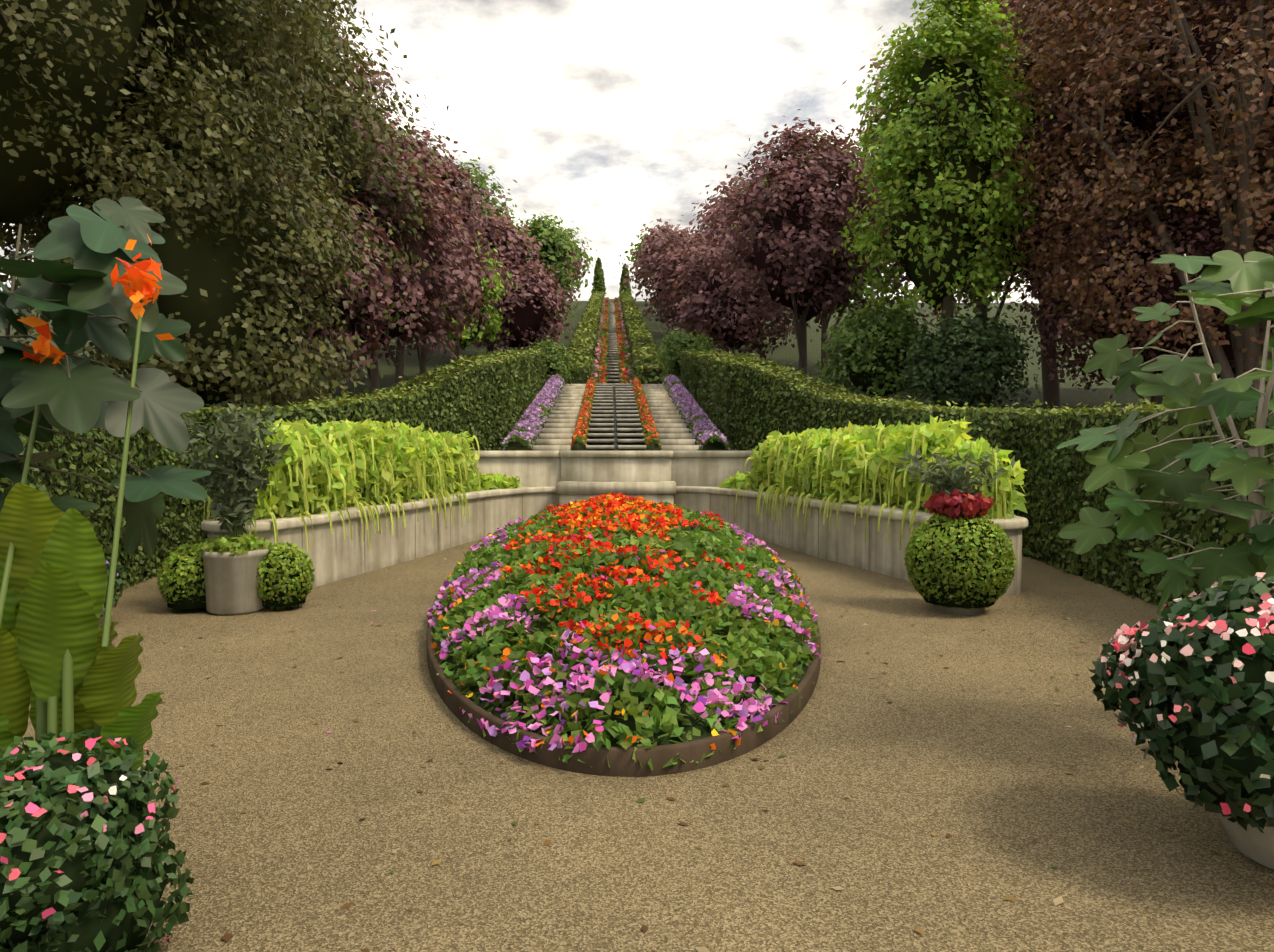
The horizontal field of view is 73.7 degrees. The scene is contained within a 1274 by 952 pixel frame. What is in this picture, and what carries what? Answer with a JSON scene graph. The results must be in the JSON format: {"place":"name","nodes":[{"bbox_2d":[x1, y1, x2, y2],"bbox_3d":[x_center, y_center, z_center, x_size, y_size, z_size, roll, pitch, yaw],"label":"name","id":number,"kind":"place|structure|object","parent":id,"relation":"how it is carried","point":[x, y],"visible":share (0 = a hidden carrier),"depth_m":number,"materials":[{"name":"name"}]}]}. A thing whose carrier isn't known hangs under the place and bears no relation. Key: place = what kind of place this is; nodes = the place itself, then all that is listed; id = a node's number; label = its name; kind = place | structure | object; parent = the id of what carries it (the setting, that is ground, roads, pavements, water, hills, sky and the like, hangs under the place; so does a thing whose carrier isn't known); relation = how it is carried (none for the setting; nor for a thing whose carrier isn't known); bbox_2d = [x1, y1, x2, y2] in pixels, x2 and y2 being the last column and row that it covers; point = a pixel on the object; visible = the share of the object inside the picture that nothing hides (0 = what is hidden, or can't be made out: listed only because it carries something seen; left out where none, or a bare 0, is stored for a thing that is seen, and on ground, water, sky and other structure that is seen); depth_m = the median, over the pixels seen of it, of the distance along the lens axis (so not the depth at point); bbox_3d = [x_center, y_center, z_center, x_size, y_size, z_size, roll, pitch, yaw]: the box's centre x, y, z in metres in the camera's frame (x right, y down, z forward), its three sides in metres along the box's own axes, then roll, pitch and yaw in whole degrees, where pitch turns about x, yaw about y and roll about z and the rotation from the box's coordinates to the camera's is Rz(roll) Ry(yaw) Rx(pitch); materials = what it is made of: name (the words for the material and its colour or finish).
{"place":"outdoors","nodes":[
{"label":"outdoors","id":0,"kind":"place"},
{"bbox_2d":[0,0,1161,302],"label":"sky","id":1,"kind":"structure","parent":0,"point":[610,118],"materials":[{"name":"white"}]},
{"bbox_2d":[165,406,1009,608],"bbox_3d":[-0.479,0.283,7.802,7.640,1.857,1.100,0,2,-2],"label":"planter","id":2,"kind":"object","parent":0,"point":[184,602],"depth_m":7.58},
{"bbox_2d":[175,402,1014,534],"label":"wispy planter leaves","id":3,"kind":"object","parent":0,"point":[245,501],"visible":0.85,"depth_m":7.64,"materials":[{"name":"green plant"}]},
{"bbox_2d":[203,415,1027,519],"bbox_3d":[-0.264,-0.128,11.928,8.695,1.334,7.070,0,2,-2],"label":"amaranth","id":4,"kind":"object","parent":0,"point":[902,435],"depth_m":10.63,"materials":[{"name":"green plant"}]},
{"bbox_2d":[0,301,1273,951],"bbox_3d":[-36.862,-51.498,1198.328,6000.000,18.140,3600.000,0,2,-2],"label":"ground","id":5,"kind":"structure","parent":0,"point":[296,855],"depth_m":3.60,"materials":[{"name":"beige gravel"}]},
{"bbox_2d":[0,314,164,770],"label":"canna","id":6,"kind":"object","parent":5,"relation":"on","point":[55,595],"depth_m":2.65,"materials":[{"name":"green plant"}]},
{"bbox_2d":[0,197,210,557],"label":"fig","id":7,"kind":"object","parent":5,"relation":"on","point":[86,397],"depth_m":2.97,"materials":[{"name":"green plant"}]},
{"bbox_2d":[0,410,211,591],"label":"hedge","id":8,"kind":"object","parent":5,"relation":"on","point":[113,465],"depth_m":8.73,"materials":[{"name":"green plant"}]},
{"bbox_2d":[0,0,211,317],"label":"tree","id":9,"kind":"object","parent":5,"relation":"on","point":[128,84],"depth_m":14.49,"materials":[{"name":"green plant"}]},
{"bbox_2d":[8,1,342,244],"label":"tree","id":10,"kind":"object","parent":5,"relation":"on","point":[254,70],"depth_m":19.27,"materials":[{"name":"green plant"}]},
{"bbox_2d":[0,0,394,278],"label":"tree","id":11,"kind":"object","parent":5,"relation":"on","point":[308,20],"depth_m":10.86,"materials":[{"name":"green plant"}]},
{"bbox_2d":[0,48,400,409],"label":"tree","id":12,"kind":"object","parent":5,"relation":"on","point":[324,250],"depth_m":12.87,"materials":[{"name":"green plant"}]},
{"bbox_2d":[29,0,387,391],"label":"tree","id":13,"kind":"object","parent":5,"relation":"on","point":[232,19],"depth_m":15.42,"materials":[{"name":"green plant"}]},
{"bbox_2d":[199,0,458,404],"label":"tree","id":14,"kind":"object","parent":5,"relation":"on","point":[366,109],"depth_m":18.40,"materials":[{"name":"green plant"}]},
{"bbox_2d":[245,169,417,406],"bbox_3d":[-7.352,-3.452,17.649,6.016,5.599,5.421,0,2,-2],"label":"tree","id":15,"kind":"object","parent":5,"relation":"on","point":[374,286],"depth_m":17.31,"materials":[{"name":"plant"}]},
{"bbox_2d":[264,25,414,381],"bbox_3d":[-11.381,-8.672,27.384,8.915,11.953,9.152,0,2,-2],"label":"tree","id":16,"kind":"object","parent":5,"relation":"on","point":[377,74],"depth_m":27.06,"materials":[{"name":"green plant"}]},
{"bbox_2d":[251,76,447,389],"bbox_3d":[-9.081,-6.641,23.475,7.620,9.425,7.541,0,2,-2],"label":"tree","id":17,"kind":"object","parent":5,"relation":"on","point":[380,147],"depth_m":22.92,"materials":[{"name":"purple plant"}]},
{"bbox_2d":[199,359,507,537],"bbox_3d":[-4.469,-0.556,13.806,2.493,3.232,6.621,2,3,37],"label":"hedge","id":18,"kind":"object","parent":5,"relation":"on","point":[281,412],"depth_m":14.71,"materials":[{"name":"green plant"}]},
{"bbox_2d":[207,493,558,587],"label":"wall","id":19,"kind":"structure","parent":5,"relation":"on","point":[335,555],"depth_m":10.88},
{"bbox_2d":[201,486,556,533],"bbox_3d":[-3.404,0.366,12.116,1.960,0.105,7.840,1,2,17],"label":"wall cap","id":20,"kind":"object","parent":19,"relation":"on","point":[265,525],"visible":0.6,"depth_m":9.75,"materials":[{"name":"beige stone"}]},
{"bbox_2d":[357,104,426,168],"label":"tree","id":21,"kind":"object","parent":5,"relation":"on","point":[417,136],"depth_m":43.97,"materials":[{"name":"plant"}]},
{"bbox_2d":[339,146,494,392],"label":"tree","id":22,"kind":"object","parent":5,"relation":"on","point":[444,277],"depth_m":20.22,"materials":[{"name":"plant"}]},
{"bbox_2d":[353,117,509,386],"bbox_3d":[-7.045,-6.411,25.201,6.570,8.302,6.470,0,2,-2],"label":"tree","id":23,"kind":"object","parent":5,"relation":"on","point":[460,211],"depth_m":24.55,"materials":[{"name":"purple plant"}]},
{"bbox_2d":[395,196,518,378],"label":"tree","id":24,"kind":"object","parent":5,"relation":"on","point":[504,285],"depth_m":32.50,"materials":[{"name":"purple plant"}]},
{"bbox_2d":[428,224,517,359],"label":"tree","id":25,"kind":"object","parent":5,"relation":"on","point":[488,329],"depth_m":29.38,"materials":[{"name":"green plant"}]},
{"bbox_2d":[439,145,529,355],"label":"tree","id":26,"kind":"object","parent":5,"relation":"on","point":[479,178],"depth_m":42.36,"materials":[{"name":"green plant"}]},
{"bbox_2d":[449,347,548,447],"bbox_3d":[-3.283,-2.316,21.958,1.342,3.261,11.215,0,2,-2],"label":"hedge","id":27,"kind":"object","parent":5,"relation":"on","point":[509,356],"depth_m":19.27,"materials":[{"name":"green plant"}]},
{"bbox_2d":[468,206,548,353],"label":"tree","id":28,"kind":"object","parent":5,"relation":"on","point":[517,249],"depth_m":39.52,"materials":[{"name":"purple plant"}]},
{"bbox_2d":[472,251,577,352],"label":"tree","id":29,"kind":"object","parent":5,"relation":"on","point":[547,290],"depth_m":34.80,"materials":[{"name":"purple plant"}]},
{"bbox_2d":[512,210,584,318],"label":"tree","id":30,"kind":"object","parent":5,"relation":"on","point":[541,230],"depth_m":46.57,"materials":[{"name":"green plant"}]},
{"bbox_2d":[528,336,576,383],"bbox_3d":[-2.972,-3.714,28.323,1.913,1.946,1.783,0,2,-2],"label":"shrub","id":31,"kind":"object","parent":5,"relation":"on","point":[555,352],"depth_m":28.09,"materials":[{"name":"green plant"}]},
{"bbox_2d":[529,227,588,309],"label":"tree","id":32,"kind":"object","parent":5,"relation":"on","point":[575,263],"visible":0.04,"depth_m":59.22,"materials":[{"name":"green plant"}]},
{"bbox_2d":[533,220,601,301],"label":"tree","id":33,"kind":"object","parent":5,"relation":"on","point":[581,255],"depth_m":73.38,"materials":[{"name":"green plant"}]},
{"bbox_2d":[561,291,603,383],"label":"hedge","id":34,"kind":"object","parent":5,"relation":"on","point":[588,321],"depth_m":40.38,"materials":[{"name":"green plant"}]},
{"bbox_2d":[157,513,1016,610],"bbox_3d":[-0.473,0.774,7.829,7.801,0.963,0.964,0,2,1],"label":"boxwood ball","id":35,"kind":"object","parent":5,"relation":"on","point":[245,544],"visible":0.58,"depth_m":7.57,"materials":[{"name":"green plant"}]},
{"bbox_2d":[201,547,984,615],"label":"planter pots","id":36,"kind":"object","parent":5,"relation":"on","point":[230,584],"visible":0.62,"depth_m":7.54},
{"bbox_2d":[591,257,605,295],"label":"tree","id":37,"kind":"object","parent":5,"relation":"on","point":[598,284],"depth_m":95.83,"materials":[{"name":"green plant"}]},
{"bbox_2d":[204,419,1013,552],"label":"amaranth tassels","id":38,"kind":"object","parent":5,"relation":"on","point":[421,478],"visible":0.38,"depth_m":10.62,"materials":[{"name":"green plant"}]},
{"bbox_2d":[472,457,751,504],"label":"back wall","id":39,"kind":"structure","parent":5,"relation":"on","point":[679,471],"depth_m":15.43,"materials":[{"name":"concrete"}]},
{"bbox_2d":[470,451,753,493],"bbox_3d":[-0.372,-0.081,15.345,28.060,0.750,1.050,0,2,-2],"label":"wall cap","id":40,"kind":"object","parent":39,"relation":"on","point":[576,487],"visible":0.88,"depth_m":15.35,"materials":[{"name":"concrete"}]},
{"bbox_2d":[606,304,620,382],"bbox_3d":[-1.824,-10.881,62.103,0.580,13.970,61.020,0,2,-2],"label":"stairs","id":41,"kind":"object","parent":5,"relation":"on","point":[613,368],"visible":0.02,"depth_m":36.91,"materials":[{"name":"grey stone"}]},
{"bbox_2d":[606,299,619,385],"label":"water steps","id":42,"kind":"structure","parent":41,"relation":"on","point":[612,348],"depth_m":45.97,"materials":[{"name":"liquid"}]},
{"bbox_2d":[501,297,730,449],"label":"flower beds","id":43,"kind":"object","parent":5,"relation":"on","point":[552,381],"depth_m":20.97,"materials":[{"name":"plant"}]},
{"bbox_2d":[586,384,645,448],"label":"water steps","id":44,"kind":"structure","parent":5,"relation":"on","point":[624,395],"depth_m":19.85,"materials":[{"name":"grey stone"}]},
{"bbox_2d":[586,386,646,450],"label":"water","id":45,"kind":"structure","parent":44,"relation":"on","point":[615,427],"depth_m":17.62,"materials":[{"name":"grey liquid"}]},
{"bbox_2d":[533,384,698,450],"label":"stairs","id":46,"kind":"structure","parent":5,"relation":"on","point":[557,433],"depth_m":19.28,"materials":[{"name":"stone"}]},
{"bbox_2d":[426,492,821,769],"bbox_3d":[-0.181,0.692,9.335,3.509,0.942,10.998,0,2,-2],"label":"bed","id":47,"kind":"object","parent":5,"relation":"on","point":[687,544],"depth_m":5.29,"materials":[{"name":"plant"}]},
{"bbox_2d":[427,604,820,776],"bbox_3d":[-0.185,1.123,9.323,3.500,0.145,10.900,0,2,-2],"label":"bed edging","id":48,"kind":"object","parent":5,"relation":"on","point":[621,762],"visible":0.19,"depth_m":4.09,"materials":[{"name":"brown metal"}]},
{"bbox_2d":[619,263,631,292],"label":"tree","id":49,"kind":"object","parent":5,"relation":"on","point":[625,271],"visible":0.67,"depth_m":95.94,"materials":[{"name":"green plant"}]},
{"bbox_2d":[0,234,1273,941],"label":"flowers","id":50,"kind":"object","parent":5,"relation":"on","point":[140,286],"visible":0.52,"depth_m":2.82,"materials":[{"name":"multicoloured plant"}]},
{"bbox_2d":[619,292,665,383],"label":"hedge","id":51,"kind":"object","parent":5,"relation":"on","point":[642,330],"depth_m":40.21,"materials":[{"name":"green plant"}]},
{"bbox_2d":[619,225,686,292],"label":"tree","id":52,"kind":"object","parent":5,"relation":"on","point":[634,249],"depth_m":84.18,"materials":[{"name":"green plant"}]},
{"bbox_2d":[613,215,711,333],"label":"tree","id":53,"kind":"object","parent":5,"relation":"on","point":[639,272],"depth_m":52.89,"materials":[{"name":"purple plant"}]},
{"bbox_2d":[630,218,704,300],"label":"tree","id":54,"kind":"object","parent":5,"relation":"on","point":[648,239],"depth_m":68.37,"materials":[{"name":"plant"}]},
{"bbox_2d":[131,546,1222,951],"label":"fallen leaves","id":55,"kind":"object","parent":5,"relation":"on","point":[645,928],"visible":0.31,"depth_m":3.50,"materials":[{"name":"brown plant"}]},
{"bbox_2d":[651,323,721,379],"bbox_3d":[1.648,-3.908,28.573,2.401,2.318,2.411,0,2,-2],"label":"bush","id":56,"kind":"object","parent":5,"relation":"on","point":[674,341],"depth_m":28.09,"materials":[{"name":"green plant"}]},
{"bbox_2d":[646,227,767,333],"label":"tree","id":57,"kind":"object","parent":5,"relation":"on","point":[669,266],"depth_m":39.32,"materials":[{"name":"purple plant"}]},
{"bbox_2d":[677,159,763,328],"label":"tree","id":58,"kind":"object","parent":5,"relation":"on","point":[742,182],"depth_m":58.43,"materials":[{"name":"plant"}]},
{"bbox_2d":[676,182,767,349],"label":"tree","id":59,"kind":"object","parent":5,"relation":"on","point":[715,217],"depth_m":46.36,"materials":[{"name":"purple plant"}]},
{"bbox_2d":[677,349,780,446],"bbox_3d":[2.117,-2.285,22.130,1.380,3.186,11.171,0,2,-2],"label":"hedge","id":60,"kind":"object","parent":5,"relation":"on","point":[714,357],"depth_m":19.33,"materials":[{"name":"green plant"}]},
{"bbox_2d":[663,219,795,359],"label":"tree","id":61,"kind":"object","parent":5,"relation":"on","point":[692,316],"depth_m":32.02,"materials":[{"name":"purple plant"}]},
{"bbox_2d":[704,109,899,375],"bbox_3d":[5.054,-6.598,25.991,6.285,8.414,6.604,0,2,-2],"label":"tree","id":62,"kind":"object","parent":5,"relation":"on","point":[828,163],"depth_m":24.68,"materials":[{"name":"purple plant"}]},
{"bbox_2d":[734,132,900,373],"bbox_3d":[8.723,-9.907,38.276,8.868,10.918,8.971,0,2,-2],"label":"tree","id":63,"kind":"object","parent":5,"relation":"on","point":[852,289],"depth_m":37.74,"materials":[{"name":"plant"}]},
{"bbox_2d":[674,492,1021,595],"bbox_3d":[2.879,0.741,12.253,1.857,0.655,7.580,-1,2,-21],"label":"wall body","id":64,"kind":"object","parent":5,"relation":"on","point":[847,545],"visible":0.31,"depth_m":11.18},
{"bbox_2d":[676,486,1027,530],"bbox_3d":[2.854,0.359,12.309,1.960,0.105,7.840,-1,2,-21],"label":"wall cap","id":65,"kind":"object","parent":64,"relation":"on","point":[1015,523],"visible":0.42,"depth_m":10.61,"materials":[{"name":"beige stone"}]},
{"bbox_2d":[810,298,937,400],"bbox_3d":[5.854,-2.790,20.479,3.295,3.170,3.294,0,2,-2],"label":"bush","id":66,"kind":"object","parent":5,"relation":"on","point":[843,339],"depth_m":19.93,"materials":[{"name":"green plant"}]},
{"bbox_2d":[725,360,1081,515],"bbox_3d":[3.807,-0.589,14.058,2.476,3.281,6.619,-2,3,-41],"label":"hedge","id":67,"kind":"object","parent":5,"relation":"on","point":[801,377],"depth_m":14.46,"materials":[{"name":"green plant"}]},
{"bbox_2d":[839,6,1041,340],"bbox_3d":[12.085,-9.345,30.086,11.334,13.082,10.778,0,2,-2],"label":"tree","id":68,"kind":"object","parent":5,"relation":"on","point":[900,275],"depth_m":29.84,"materials":[{"name":"green plant"}]},
{"bbox_2d":[833,0,1061,403],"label":"tree","id":69,"kind":"object","parent":5,"relation":"on","point":[949,35],"depth_m":18.09,"materials":[{"name":"green plant"}]},
{"bbox_2d":[889,305,1044,412],"bbox_3d":[7.060,-2.193,18.077,3.317,3.033,3.090,0,2,-2],"label":"bush","id":70,"kind":"object","parent":5,"relation":"on","point":[1004,349],"depth_m":17.49,"materials":[{"name":"green plant"}]},
{"bbox_2d":[898,0,1186,409],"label":"tree","id":71,"kind":"object","parent":5,"relation":"on","point":[1058,114],"depth_m":19.76,"materials":[{"name":"brown plant"}]},
{"bbox_2d":[982,0,1153,387],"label":"tree","id":72,"kind":"object","parent":5,"relation":"on","point":[1018,276],"depth_m":28.08,"materials":[{"name":"brown plant"}]},
{"bbox_2d":[979,0,1273,388],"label":"tree","id":73,"kind":"object","parent":5,"relation":"on","point":[1103,75],"depth_m":14.99,"materials":[{"name":"brown plant"}]},
{"bbox_2d":[1007,156,1263,406],"bbox_3d":[11.531,-3.877,18.582,6.612,6.194,6.802,0,2,-2],"label":"tree","id":74,"kind":"object","parent":5,"relation":"on","point":[1043,323],"depth_m":17.84,"materials":[{"name":"plant"}]},
{"bbox_2d":[1000,0,1273,248],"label":"tree","id":75,"kind":"object","parent":5,"relation":"on","point":[1161,81],"depth_m":17.89,"materials":[{"name":"plant"}]},
{"bbox_2d":[1014,386,1273,609],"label":"hedge","id":76,"kind":"object","parent":5,"relation":"on","point":[1107,410],"depth_m":9.36,"materials":[{"name":"green plant"}]},
{"bbox_2d":[1034,83,1273,391],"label":"tree","id":77,"kind":"object","parent":5,"relation":"on","point":[1168,170],"depth_m":16.29,"materials":[{"name":"plant"}]},
{"bbox_2d":[1057,250,1273,615],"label":"fig","id":78,"kind":"object","parent":5,"relation":"on","point":[1190,485],"depth_m":4.01,"materials":[{"name":"green plant"}]},
{"bbox_2d":[1216,805,1273,869],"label":"plant pot","id":79,"kind":"object","parent":5,"relation":"on","point":[1255,844],"visible":0.27,"depth_m":3.02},
{"bbox_2d":[1087,575,1273,832],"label":"impatiens leaves","id":80,"kind":"object","parent":79,"relation":"in","point":[1195,695],"visible":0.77,"depth_m":2.89,"materials":[{"name":"green plant"}]},
{"bbox_2d":[1229,0,1273,215],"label":"tree","id":81,"kind":"object","parent":5,"relation":"on","point":[1267,32],"visible":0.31,"depth_m":14.85,"materials":[{"name":"plant"}]},
{"bbox_2d":[0,556,1273,951],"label":"bush","id":82,"kind":"object","parent":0,"point":[144,849],"depth_m":2.35,"materials":[{"name":"green plant"}]}
]}

